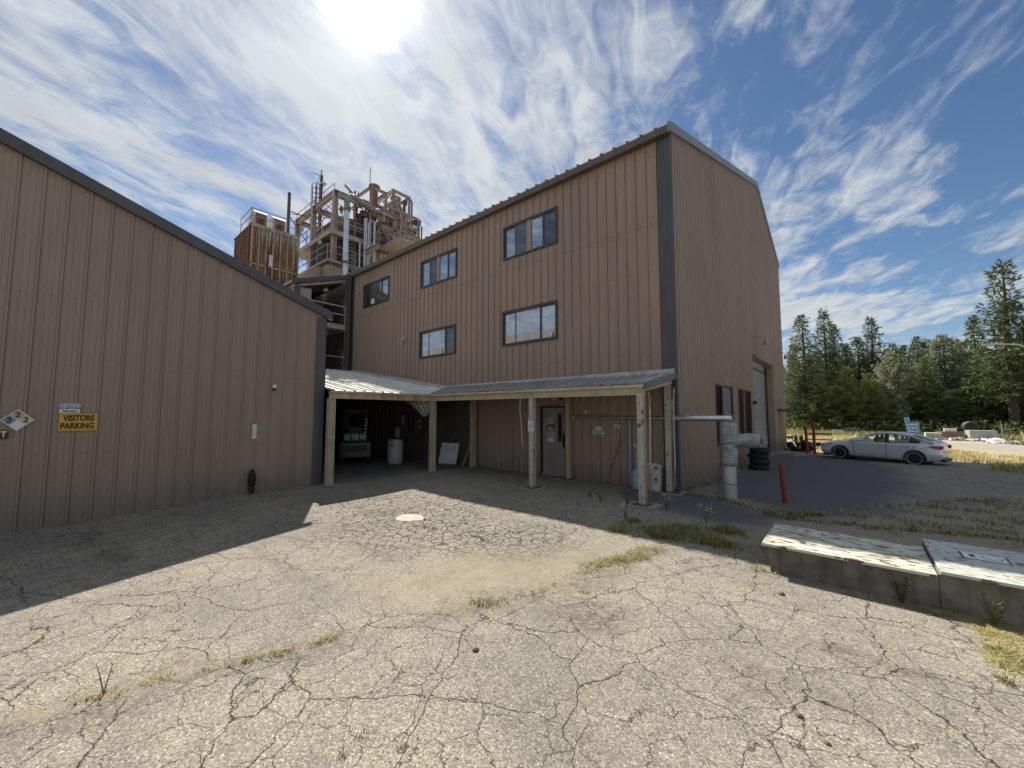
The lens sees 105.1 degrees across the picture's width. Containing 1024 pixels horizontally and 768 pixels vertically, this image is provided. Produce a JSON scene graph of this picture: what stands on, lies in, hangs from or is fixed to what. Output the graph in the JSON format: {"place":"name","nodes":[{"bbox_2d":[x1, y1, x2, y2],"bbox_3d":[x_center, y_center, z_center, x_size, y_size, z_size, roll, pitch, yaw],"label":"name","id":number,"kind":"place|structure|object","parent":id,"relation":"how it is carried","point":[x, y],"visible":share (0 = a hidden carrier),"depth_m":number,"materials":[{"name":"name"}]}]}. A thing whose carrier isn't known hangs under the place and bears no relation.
{"place":"outdoors","nodes":[
{"label":"outdoors","id":0,"kind":"place"},
{"bbox_2d":[68,626,350,704],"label":"seam grass","id":1,"kind":"structure","parent":0,"point":[247,660],"depth_m":3.13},
{"bbox_2d":[321,450,468,483],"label":"bay floor","id":2,"kind":"structure","parent":0,"point":[352,469],"depth_m":14.17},
{"bbox_2d":[339,410,370,464],"bbox_3d":[-6.348,2.101,15.902,1.120,2.100,2.300,2,-4,-22],"label":"forklift","id":3,"kind":"object","parent":2,"relation":"on","point":[354,442],"visible":1,"depth_m":15.13,"materials":[{"name":"green metal"}]},
{"bbox_2d":[387,439,402,463],"bbox_3d":[-4.626,2.665,15.528,0.610,0.920,0.608,-4,-5,41],"label":"plastic drum","id":4,"kind":"object","parent":2,"relation":"on","point":[394,451],"visible":0.99,"depth_m":15.28,"materials":[{"name":"white plastic"}]},
{"bbox_2d":[438,443,459,463],"bbox_3d":[-2.460,2.704,15.297,0.852,0.790,0.211,-2,-5,25],"label":"white board","id":5,"kind":"object","parent":2,"relation":"on","point":[448,453],"visible":1,"depth_m":15.27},
{"bbox_2d":[0,428,1023,767],"bbox_3d":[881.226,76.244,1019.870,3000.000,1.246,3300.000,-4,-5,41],"label":"ground","id":6,"kind":"structure","parent":0,"point":[642,626],"depth_m":3.50,"materials":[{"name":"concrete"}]},
{"bbox_2d":[96,662,115,694],"bbox_3d":[-2.896,2.086,2.787,0.135,0.215,0.052,2,-4,-23],"label":"weed","id":7,"kind":"object","parent":6,"relation":"on","point":[103,690],"visible":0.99,"depth_m":2.77,"materials":[{"name":"green plant"}]},
{"bbox_2d":[0,128,332,533],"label":"building","id":8,"kind":"structure","parent":6,"relation":"on","point":[169,353],"depth_m":8.24,"materials":[{"name":"metal"}]},
{"bbox_2d":[0,430,8,438],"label":"dark sign","id":9,"kind":"object","parent":8,"relation":"attached to","point":[4,434],"visible":1,"depth_m":6.92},
{"bbox_2d":[0,409,33,430],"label":"hazard diamond","id":10,"kind":"object","parent":8,"relation":"attached to","point":[17,419],"visible":1,"depth_m":7.04,"materials":[{"name":"multicoloured"}]},
{"bbox_2d":[59,404,79,412],"bbox_3d":[-8.477,0.468,7.521,0.008,0.180,0.260,-4,-5,41],"label":"notice sign","id":11,"kind":"object","parent":8,"relation":"attached to","point":[69,408],"visible":1,"depth_m":7.52,"materials":[{"name":"white"}]},
{"bbox_2d":[58,414,97,430],"bbox_3d":[-8.396,0.739,7.597,0.006,0.330,0.500,-4,-5,41],"label":"parking sign","id":12,"kind":"object","parent":8,"relation":"attached to","point":[76,422],"visible":1,"depth_m":7.59,"materials":[{"name":"yellow"}]},
{"bbox_2d":[252,424,256,438],"bbox_3d":[-6.455,1.191,9.825,0.007,0.360,0.100,-4,-5,41],"label":"blank plate","id":13,"kind":"object","parent":8,"relation":"attached to","point":[254,430],"visible":1,"depth_m":9.82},
{"bbox_2d":[248,469,255,493],"bbox_3d":[-6.409,2.403,9.664,0.170,0.602,0.170,-4,-5,41],"label":"standpipe","id":14,"kind":"object","parent":6,"relation":"on","point":[251,480],"visible":1,"depth_m":9.61,"materials":[{"name":"black metal"}]},
{"bbox_2d":[283,268,359,450],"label":"stair tower","id":15,"kind":"structure","parent":6,"relation":"on","point":[339,295],"depth_m":21.32,"materials":[{"name":"metal"}]},
{"bbox_2d":[234,207,300,283],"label":"rusted plant house","id":16,"kind":"structure","parent":15,"relation":"on","point":[272,253],"depth_m":22.34,"materials":[{"name":"paint"}]},
{"bbox_2d":[248,210,267,225],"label":"roof unit","id":17,"kind":"structure","parent":16,"relation":"on","point":[258,220],"depth_m":22.13,"materials":[{"name":"white paint"}]},
{"bbox_2d":[268,216,285,231],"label":"roof unit","id":18,"kind":"structure","parent":16,"relation":"on","point":[276,226],"depth_m":22.86,"materials":[{"name":"white paint"}]},
{"bbox_2d":[337,349,343,369],"bbox_3d":[-10.186,-1.016,23.355,0.850,2.150,0.045,-4,-5,41],"label":"door","id":19,"kind":"structure","parent":15,"relation":"in","point":[341,351],"depth_m":23.41,"materials":[{"name":"black metal"}]},
{"bbox_2d":[338,297,344,333],"bbox_3d":[-10.186,-4.108,23.579,0.850,2.150,0.045,-4,-5,41],"label":"door","id":20,"kind":"structure","parent":15,"relation":"in","point":[342,301],"depth_m":23.61,"materials":[{"name":"black metal"}]},
{"bbox_2d":[294,167,421,305],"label":"process tower","id":21,"kind":"structure","parent":15,"relation":"on","point":[321,252],"depth_m":28.54,"materials":[{"name":"metal"}]},
{"bbox_2d":[286,192,330,240],"bbox_3d":[-14.884,-9.417,27.875,2.195,7.800,5.371,4,-6,-42],"label":"exhaust pole","id":22,"kind":"object","parent":21,"relation":"attached to","point":[288,211],"visible":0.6,"depth_m":27.25,"materials":[{"name":"metal"}]},
{"bbox_2d":[310,170,326,226],"bbox_3d":[-17.116,-15.573,34.440,2.115,7.027,0.819,-4,-5,41],"label":"antenna mast","id":23,"kind":"object","parent":21,"relation":"on","point":[321,184],"visible":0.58,"depth_m":34.16,"materials":[{"name":"metal"}]},
{"bbox_2d":[342,193,385,274],"bbox_3d":[-10.068,-8.870,26.942,0.483,7.776,3.931,-2,-4,22],"label":"gooseneck duct","id":24,"kind":"object","parent":21,"relation":"attached to","point":[347,211],"visible":0.98,"depth_m":25.35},
{"bbox_2d":[358,218,375,268],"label":"insulated pipes","id":25,"kind":"object","parent":21,"relation":"attached to","point":[367,241],"visible":0.62,"depth_m":27.82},
{"bbox_2d":[396,514,423,520],"bbox_3d":[-1.933,2.539,7.479,0.526,0.010,0.535,0,-4,-6],"label":"concrete patch","id":26,"kind":"object","parent":6,"relation":"on","point":[408,517],"visible":1,"depth_m":7.44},
{"bbox_2d":[157,480,789,759],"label":"tufts","id":27,"kind":"object","parent":6,"relation":"on","point":[504,599],"visible":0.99,"depth_m":4.21,"materials":[{"name":"green plant"}]},
{"bbox_2d":[331,541,645,612],"bbox_3d":[0.121,2.372,5.093,4.071,0.033,2.178,4,-6,-44],"label":"dirt straw","id":28,"kind":"object","parent":6,"relation":"on","point":[495,576],"visible":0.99,"depth_m":4.80,"materials":[{"name":"beige plant"}]},
{"bbox_2d":[3,498,1013,767],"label":"grit","id":29,"kind":"object","parent":6,"relation":"on","point":[487,668],"visible":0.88,"depth_m":3.36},
{"bbox_2d":[469,544,665,603],"bbox_3d":[0.918,2.340,4.931,3.223,0.069,0.634,3,-5,-34],"label":"yellow grass strip","id":30,"kind":"object","parent":6,"relation":"on","point":[614,557],"depth_m":5.30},
{"bbox_2d":[349,121,803,491],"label":"building","id":31,"kind":"structure","parent":6,"relation":"on","point":[654,249],"depth_m":13.31,"materials":[{"name":"brown metal"}]},
{"bbox_2d":[363,275,389,308],"bbox_3d":[-6.935,-4.678,20.123,2.440,1.250,0.155,-4,-5,41],"label":"window","id":32,"kind":"structure","parent":31,"relation":"in","point":[378,289],"depth_m":20.05,"materials":[{"name":"glass"}]},
{"bbox_2d":[399,409,422,458],"bbox_3d":[-4.526,2.196,17.575,1.810,2.150,0.050,-4,-5,41],"label":"double door","id":33,"kind":"structure","parent":31,"relation":"in","point":[410,420],"depth_m":17.51,"materials":[{"name":"paint"}]},
{"bbox_2d":[419,324,455,358],"bbox_3d":[-3.151,-1.766,16.643,2.410,1.220,0.155,-4,-5,41],"label":"window","id":34,"kind":"structure","parent":31,"relation":"in","point":[431,341],"depth_m":16.58,"materials":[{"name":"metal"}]},
{"bbox_2d":[420,247,456,288],"bbox_3d":[-3.136,-4.926,16.858,2.410,1.235,0.155,-4,-5,41],"label":"window","id":35,"kind":"structure","parent":31,"relation":"in","point":[442,267],"depth_m":16.77,"materials":[{"name":"glass"}]},
{"bbox_2d":[324,368,686,509],"bbox_3d":[-3.902,0.868,13.499,17.231,4.443,5.600,-4,-5,41],"label":"entrance canopy","id":36,"kind":"object","parent":31,"relation":"attached to","point":[421,398],"visible":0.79,"depth_m":10.96,"materials":[{"name":"paint"}]},
{"bbox_2d":[528,417,532,431],"bbox_3d":[0.503,1.100,10.581,0.180,0.390,0.009,-4,-5,41],"label":"danger sign","id":37,"kind":"object","parent":36,"relation":"attached to","point":[530,424],"visible":1,"depth_m":10.58,"materials":[{"name":"white"}]},
{"bbox_2d":[673,446,679,493],"bbox_3d":[4.111,2.038,9.827,0.080,1.366,0.343,0,-4,2],"label":"leaning plank","id":38,"kind":"object","parent":36,"relation":"on","point":[677,482],"visible":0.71,"depth_m":9.73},
{"bbox_2d":[502,300,557,346],"bbox_3d":[0.588,-2.025,13.432,2.380,1.265,0.155,-4,-5,41],"label":"window","id":39,"kind":"structure","parent":31,"relation":"in","point":[533,323],"depth_m":13.34,"materials":[{"name":"glass"}]},
{"bbox_2d":[503,206,557,260],"bbox_3d":[0.618,-5.159,13.632,2.370,1.245,0.155,-4,-5,41],"label":"window","id":40,"kind":"structure","parent":31,"relation":"in","point":[538,231],"depth_m":13.53,"materials":[{"name":"glass"}]},
{"bbox_2d":[543,408,564,474],"bbox_3d":[1.334,1.804,12.480,0.880,2.080,0.122,-4,-5,41],"label":"door","id":41,"kind":"structure","parent":31,"relation":"in","point":[553,418],"depth_m":12.50,"materials":[{"name":"paint"}]},
{"bbox_2d":[593,426,603,434],"bbox_3d":[2.520,1.352,11.436,0.360,0.250,0.008,-4,-5,41],"label":"snow warning sign","id":42,"kind":"object","parent":31,"relation":"attached to","point":[598,430],"visible":1,"depth_m":11.43,"materials":[{"name":"white"}]},
{"bbox_2d":[628,420,631,485],"bbox_3d":[3.230,1.887,10.718,0.090,1.780,0.090,-4,-5,41],"label":"vent downpipe","id":43,"kind":"object","parent":31,"relation":"attached to","point":[630,452],"visible":0.97,"depth_m":10.69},
{"bbox_2d":[572,415,732,421],"bbox_3d":[3.478,0.904,10.509,4.300,0.158,0.156,-4,-5,41],"label":"wall pipe","id":44,"kind":"object","parent":31,"relation":"attached to","point":[725,418],"depth_m":9.76,"materials":[{"name":"silver metal"}]},
{"bbox_2d":[752,353,776,452],"bbox_3d":[12.962,1.427,20.462,0.470,5.500,6.600,-4,-5,41],"label":"roller door","id":45,"kind":"structure","parent":31,"relation":"in","point":[765,369],"depth_m":22.63,"materials":[{"name":"white metal"}]},
{"bbox_2d":[631,443,637,488],"bbox_3d":[3.329,2.166,10.414,0.320,1.180,0.320,-4,-5,41],"label":"gas cylinder","id":46,"kind":"object","parent":6,"relation":"on","point":[634,475],"visible":0.65,"depth_m":10.34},
{"bbox_2d":[647,463,662,490],"bbox_3d":[3.691,2.391,10.138,0.457,0.690,0.426,-4,-5,41],"label":"bin","id":47,"kind":"object","parent":6,"relation":"on","point":[656,476],"visible":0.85,"depth_m":9.98,"materials":[{"name":"white paint"}]},
{"bbox_2d":[572,516,769,564],"bbox_3d":[2.827,2.465,6.567,3.015,0.047,2.208,-4,-5,41],"label":"courtyard straw","id":48,"kind":"object","parent":6,"relation":"on","point":[698,543],"visible":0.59,"depth_m":6.06,"materials":[{"name":"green plant"}]},
{"bbox_2d":[686,464,748,491],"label":"wall foot grass","id":49,"kind":"structure","parent":6,"relation":"on","point":[706,483],"depth_m":11.37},
{"bbox_2d":[718,421,767,499],"bbox_3d":[5.287,1.811,8.990,0.984,1.883,0.422,-4,-5,41],"label":"insulated riser","id":50,"kind":"object","parent":6,"relation":"on","point":[731,441],"visible":0.98,"depth_m":9.01,"materials":[{"name":"silver metal"}]},
{"bbox_2d":[748,464,769,470],"bbox_3d":[9.197,3.079,14.596,0.690,0.198,0.690,-4,-5,41],"label":"tyre","id":51,"kind":"object","parent":6,"relation":"on","point":[760,467],"visible":0.89,"depth_m":14.32,"materials":[{"name":"rubber"}]},
{"bbox_2d":[749,459,770,464],"bbox_3d":[9.207,2.877,14.575,0.690,0.198,0.690,-4,-5,41],"label":"tyre","id":52,"kind":"object","parent":51,"relation":"on","point":[760,461],"visible":0.86,"depth_m":14.33,"materials":[{"name":"rubber"}]},
{"bbox_2d":[747,452,768,458],"bbox_3d":[9.195,2.682,14.653,0.690,0.198,0.690,-4,-5,41],"label":"tyre","id":53,"kind":"object","parent":52,"relation":"on","point":[756,456],"visible":0.88,"depth_m":14.39,"materials":[{"name":"rubber"}]},
{"bbox_2d":[749,447,770,453],"bbox_3d":[9.235,2.478,14.606,0.690,0.198,0.690,-4,-5,41],"label":"tyre","id":54,"kind":"object","parent":53,"relation":"on","point":[761,450],"visible":0.92,"depth_m":14.36,"materials":[{"name":"rubber"}]},
{"bbox_2d":[778,463,787,502],"bbox_3d":[6.076,2.240,8.790,0.149,0.915,0.104,-4,-5,41],"label":"red post","id":55,"kind":"object","parent":6,"relation":"on","point":[783,483],"visible":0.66,"depth_m":8.76,"materials":[{"name":"metal"}]},
{"bbox_2d":[784,345,802,408],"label":"pine tree","id":56,"kind":"object","parent":6,"relation":"on","point":[790,350],"visible":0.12,"depth_m":67.97,"materials":[{"name":"green plant"}]},
{"bbox_2d":[785,438,820,451],"bbox_3d":[18.599,3.903,24.649,2.451,0.964,1.124,-4,-5,41],"label":"engine pile","id":57,"kind":"object","parent":6,"relation":"on","point":[791,446],"visible":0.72,"depth_m":24.70,"materials":[{"name":"black metal"}]},
{"bbox_2d":[786,385,826,428],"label":"pine tree","id":58,"kind":"object","parent":6,"relation":"on","point":[800,395],"visible":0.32,"depth_m":56.91,"materials":[{"name":"green plant"}]},
{"bbox_2d":[804,426,808,453],"bbox_3d":[16.770,3.199,22.338,0.163,1.602,0.150,-4,-5,41],"label":"red post","id":59,"kind":"object","parent":6,"relation":"on","point":[806,440],"visible":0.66,"depth_m":22.29,"materials":[{"name":"metal"}]},
{"bbox_2d":[783,314,835,428],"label":"pine tree","id":60,"kind":"object","parent":6,"relation":"on","point":[796,382],"visible":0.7,"depth_m":57.09,"materials":[{"name":"green plant"}]},
{"bbox_2d":[812,422,815,453],"bbox_3d":[17.216,3.088,22.358,0.143,1.850,0.150,-4,-5,41],"label":"red post","id":61,"kind":"object","parent":6,"relation":"on","point":[813,438],"visible":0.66,"depth_m":22.31,"materials":[{"name":"metal"}]},
{"bbox_2d":[799,432,832,440],"bbox_3d":[25.905,4.593,33.436,2.180,0.948,2.010,-4,-5,41],"label":"trailer frame","id":62,"kind":"object","parent":6,"relation":"on","point":[801,436],"visible":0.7,"depth_m":33.28,"materials":[{"name":"metal"}]},
{"bbox_2d":[795,374,851,430],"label":"pine tree","id":63,"kind":"object","parent":6,"relation":"on","point":[819,402],"visible":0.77,"depth_m":53.97,"materials":[{"name":"green plant"}]},
{"bbox_2d":[809,382,851,428],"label":"pine tree","id":64,"kind":"object","parent":6,"relation":"on","point":[829,404],"visible":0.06,"depth_m":55.59,"materials":[{"name":"green plant"}]},
{"bbox_2d":[808,308,857,398],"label":"pine tree","id":65,"kind":"object","parent":6,"relation":"on","point":[825,366],"visible":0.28,"depth_m":61.03,"materials":[{"name":"green plant"}]},
{"bbox_2d":[821,323,851,387],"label":"pine tree","id":66,"kind":"object","parent":6,"relation":"on","point":[841,346],"visible":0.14,"depth_m":64.98,"materials":[{"name":"green plant"}]},
{"bbox_2d":[838,343,862,385],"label":"pine tree","id":67,"kind":"object","parent":6,"relation":"on","point":[847,348],"visible":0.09,"depth_m":64.61,"materials":[{"name":"green plant"}]},
{"bbox_2d":[762,524,940,608],"bbox_3d":[4.092,2.222,4.854,1.530,0.468,1.120,-4,-5,41],"label":"utility vault","id":68,"kind":"object","parent":6,"relation":"on","point":[864,565],"visible":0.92,"depth_m":4.56,"materials":[{"name":"concrete"}]},
{"bbox_2d":[827,366,876,430],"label":"pine tree","id":69,"kind":"object","parent":6,"relation":"on","point":[843,394],"visible":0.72,"depth_m":52.96,"materials":[{"name":"green plant"}]},
{"bbox_2d":[841,336,877,411],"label":"pine tree","id":70,"kind":"object","parent":6,"relation":"on","point":[859,350],"visible":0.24,"depth_m":59.32,"materials":[{"name":"green plant"}]},
{"bbox_2d":[843,372,894,432],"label":"pine tree","id":71,"kind":"object","parent":6,"relation":"on","point":[870,399],"visible":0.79,"depth_m":51.29,"materials":[{"name":"green plant"}]},
{"bbox_2d":[851,381,901,430],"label":"pine tree","id":72,"kind":"object","parent":6,"relation":"on","point":[885,405],"visible":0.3,"depth_m":51.44,"materials":[{"name":"green plant"}]},
{"bbox_2d":[851,315,914,409],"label":"pine tree","id":73,"kind":"object","parent":6,"relation":"on","point":[872,353],"visible":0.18,"depth_m":59.24,"materials":[{"name":"green plant"}]},
{"bbox_2d":[821,432,952,464],"bbox_3d":[17.476,2.976,18.588,2.090,1.459,4.407,3,-4,-33],"label":"parked car","id":74,"kind":"object","parent":6,"relation":"on","point":[921,450],"visible":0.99,"depth_m":17.75,"materials":[{"name":"silver metal"}]},
{"bbox_2d":[871,350,921,431],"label":"leafy tree","id":75,"kind":"object","parent":6,"relation":"on","point":[893,367],"visible":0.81,"depth_m":51.02,"materials":[{"name":"green plant"}]},
{"bbox_2d":[889,348,913,415],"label":"pine tree","id":76,"kind":"object","parent":6,"relation":"on","point":[902,367],"visible":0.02,"depth_m":59.77,"materials":[{"name":"green plant"}]},
{"bbox_2d":[890,576,913,603],"bbox_3d":[4.108,2.163,4.128,0.206,0.288,0.222,-4,-5,41],"label":"weed","id":77,"kind":"object","parent":6,"relation":"on","point":[902,597],"visible":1,"depth_m":4.11,"materials":[{"name":"green plant"}]},
{"bbox_2d":[786,417,1023,436],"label":"undergrowth","id":78,"kind":"object","parent":6,"relation":"on","point":[1004,426],"visible":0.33,"depth_m":47.61,"materials":[{"name":"green plant"}]},
{"bbox_2d":[786,428,1023,440],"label":"grass field","id":79,"kind":"structure","parent":6,"relation":"on","point":[1017,437],"depth_m":46.19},
{"bbox_2d":[896,344,914,399],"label":"pine tree","id":80,"kind":"object","parent":6,"relation":"on","point":[903,349],"visible":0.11,"depth_m":61.44,"materials":[{"name":"green plant"}]},
{"bbox_2d":[904,417,920,437],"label":"blue rack","id":81,"kind":"object","parent":6,"relation":"on","point":[912,427],"visible":0.81,"depth_m":43.33,"materials":[{"name":"plastic"}]},
{"bbox_2d":[906,336,934,408],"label":"pine tree","id":82,"kind":"object","parent":6,"relation":"on","point":[913,344],"visible":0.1,"depth_m":58.97,"materials":[{"name":"green plant"}]},
{"bbox_2d":[906,355,951,432],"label":"pine tree","id":83,"kind":"object","parent":6,"relation":"on","point":[926,403],"visible":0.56,"depth_m":50.98,"materials":[{"name":"green plant"}]},
{"bbox_2d":[840,589,1023,684],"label":"straw litter","id":84,"kind":"object","parent":6,"relation":"on","point":[1006,627],"visible":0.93,"depth_m":3.55,"materials":[{"name":"yellow plant"}]},
{"bbox_2d":[924,432,941,437],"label":"white cabinet","id":85,"kind":"object","parent":6,"relation":"on","point":[931,434],"visible":0.71,"depth_m":40.42,"materials":[{"name":"metal"}]},
{"bbox_2d":[910,334,975,421],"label":"leafy tree","id":86,"kind":"object","parent":6,"relation":"on","point":[949,378],"visible":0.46,"depth_m":51.97,"materials":[{"name":"green plant"}]},
{"bbox_2d":[935,431,962,437],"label":"rusted bin","id":87,"kind":"object","parent":6,"relation":"on","point":[952,434],"visible":0.57,"depth_m":41.59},
{"bbox_2d":[919,389,998,431],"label":"pine tree","id":88,"kind":"object","parent":6,"relation":"on","point":[952,413],"visible":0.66,"depth_m":47.61,"materials":[{"name":"green plant"}]},
{"bbox_2d":[961,421,978,432],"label":"round tank","id":89,"kind":"object","parent":6,"relation":"on","point":[967,425],"visible":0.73,"depth_m":43.30,"materials":[{"name":"grey metal"}]},
{"bbox_2d":[945,388,995,429],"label":"pine tree","id":90,"kind":"object","parent":6,"relation":"on","point":[970,408],"visible":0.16,"depth_m":49.10,"materials":[{"name":"green plant"}]},
{"bbox_2d":[922,538,1023,628],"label":"utility vault","id":91,"kind":"object","parent":6,"relation":"on","point":[965,572],"visible":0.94,"depth_m":3.93,"materials":[{"name":"concrete"}]},
{"bbox_2d":[935,437,1018,443],"bbox_3d":[44.708,5.331,36.702,6.899,0.484,8.028,-4,-5,41],"label":"pale scrap","id":92,"kind":"object","parent":6,"relation":"on","point":[971,439],"visible":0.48,"depth_m":37.55,"materials":[{"name":"white paint"}]},
{"bbox_2d":[961,316,994,405],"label":"pine tree","id":93,"kind":"object","parent":6,"relation":"on","point":[971,321],"visible":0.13,"depth_m":57.94,"materials":[{"name":"green plant"}]},
{"bbox_2d":[934,437,1023,444],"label":"dark scrap","id":94,"kind":"object","parent":6,"relation":"on","point":[1011,443],"visible":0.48,"depth_m":37.53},
{"bbox_2d":[965,430,997,438],"bbox_3d":[48.047,5.229,40.169,1.900,0.950,1.200,-3,-5,32],"label":"grey block","id":95,"kind":"object","parent":6,"relation":"on","point":[975,434],"depth_m":39.81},
{"bbox_2d":[950,346,1022,434],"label":"pine tree","id":96,"kind":"object","parent":6,"relation":"on","point":[990,416],"visible":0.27,"depth_m":48.36,"materials":[{"name":"green plant"}]},
{"bbox_2d":[955,258,1023,434],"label":"pine tree","id":97,"kind":"object","parent":6,"relation":"on","point":[1008,384],"visible":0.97,"depth_m":45.24,"materials":[{"name":"green plant"}]},
{"bbox_2d":[971,389,1007,431],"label":"pine tree","id":98,"kind":"object","parent":6,"relation":"on","point":[1006,414],"visible":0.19,"depth_m":47.74,"materials":[{"name":"green plant"}]},
{"bbox_2d":[973,591,1015,625],"bbox_3d":[4.561,2.129,3.684,0.211,0.296,0.251,0,-4,-2],"label":"weed","id":99,"kind":"object","parent":6,"relation":"on","point":[994,620],"visible":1,"depth_m":3.68,"materials":[{"name":"green plant"}]},
{"bbox_2d":[986,438,1010,443],"bbox_3d":[42.910,5.001,34.631,1.450,0.465,1.300,-4,-5,41],"label":"white tarp","id":100,"kind":"object","parent":6,"relation":"on","point":[992,440],"visible":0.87,"depth_m":34.39,"materials":[{"name":"paint"}]},
{"bbox_2d":[981,343,1023,346],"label":"street lamp","id":101,"kind":"object","parent":6,"relation":"on","point":[988,344],"visible":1,"depth_m":25.62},
{"bbox_2d":[982,642,1023,686],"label":"crack grass","id":102,"kind":"structure","parent":6,"relation":"on","point":[1007,681],"depth_m":3.14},
{"bbox_2d":[1000,402,1023,432],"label":"pine tree","id":103,"kind":"object","parent":6,"relation":"on","point":[1021,416],"visible":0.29,"depth_m":45.65,"materials":[{"name":"green plant"}]},
{"bbox_2d":[1010,300,1023,391],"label":"pine tree","id":104,"kind":"object","parent":6,"relation":"on","point":[1019,365],"visible":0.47,"depth_m":44.27,"materials":[{"name":"green plant"}]},
{"bbox_2d":[0,0,1023,383],"label":"sky","id":105,"kind":"structure","parent":0,"point":[881,141],"materials":[{"name":"blue"}]},
{"bbox_2d":[599,515,766,549],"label":"courtyard grass","id":106,"kind":"structure","parent":0,"point":[678,531],"depth_m":6.45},
{"bbox_2d":[685,492,1023,548],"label":"driveway grass","id":107,"kind":"structure","parent":0,"point":[780,513],"depth_m":7.39,"materials":[{"name":"plant"}]},
{"bbox_2d":[787,433,1023,466],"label":"field grass","id":108,"kind":"structure","parent":0,"point":[978,458],"depth_m":22.46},
{"bbox_2d":[981,460,1023,472],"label":"roadside grass","id":109,"kind":"structure","parent":0,"point":[1002,467],"depth_m":15.04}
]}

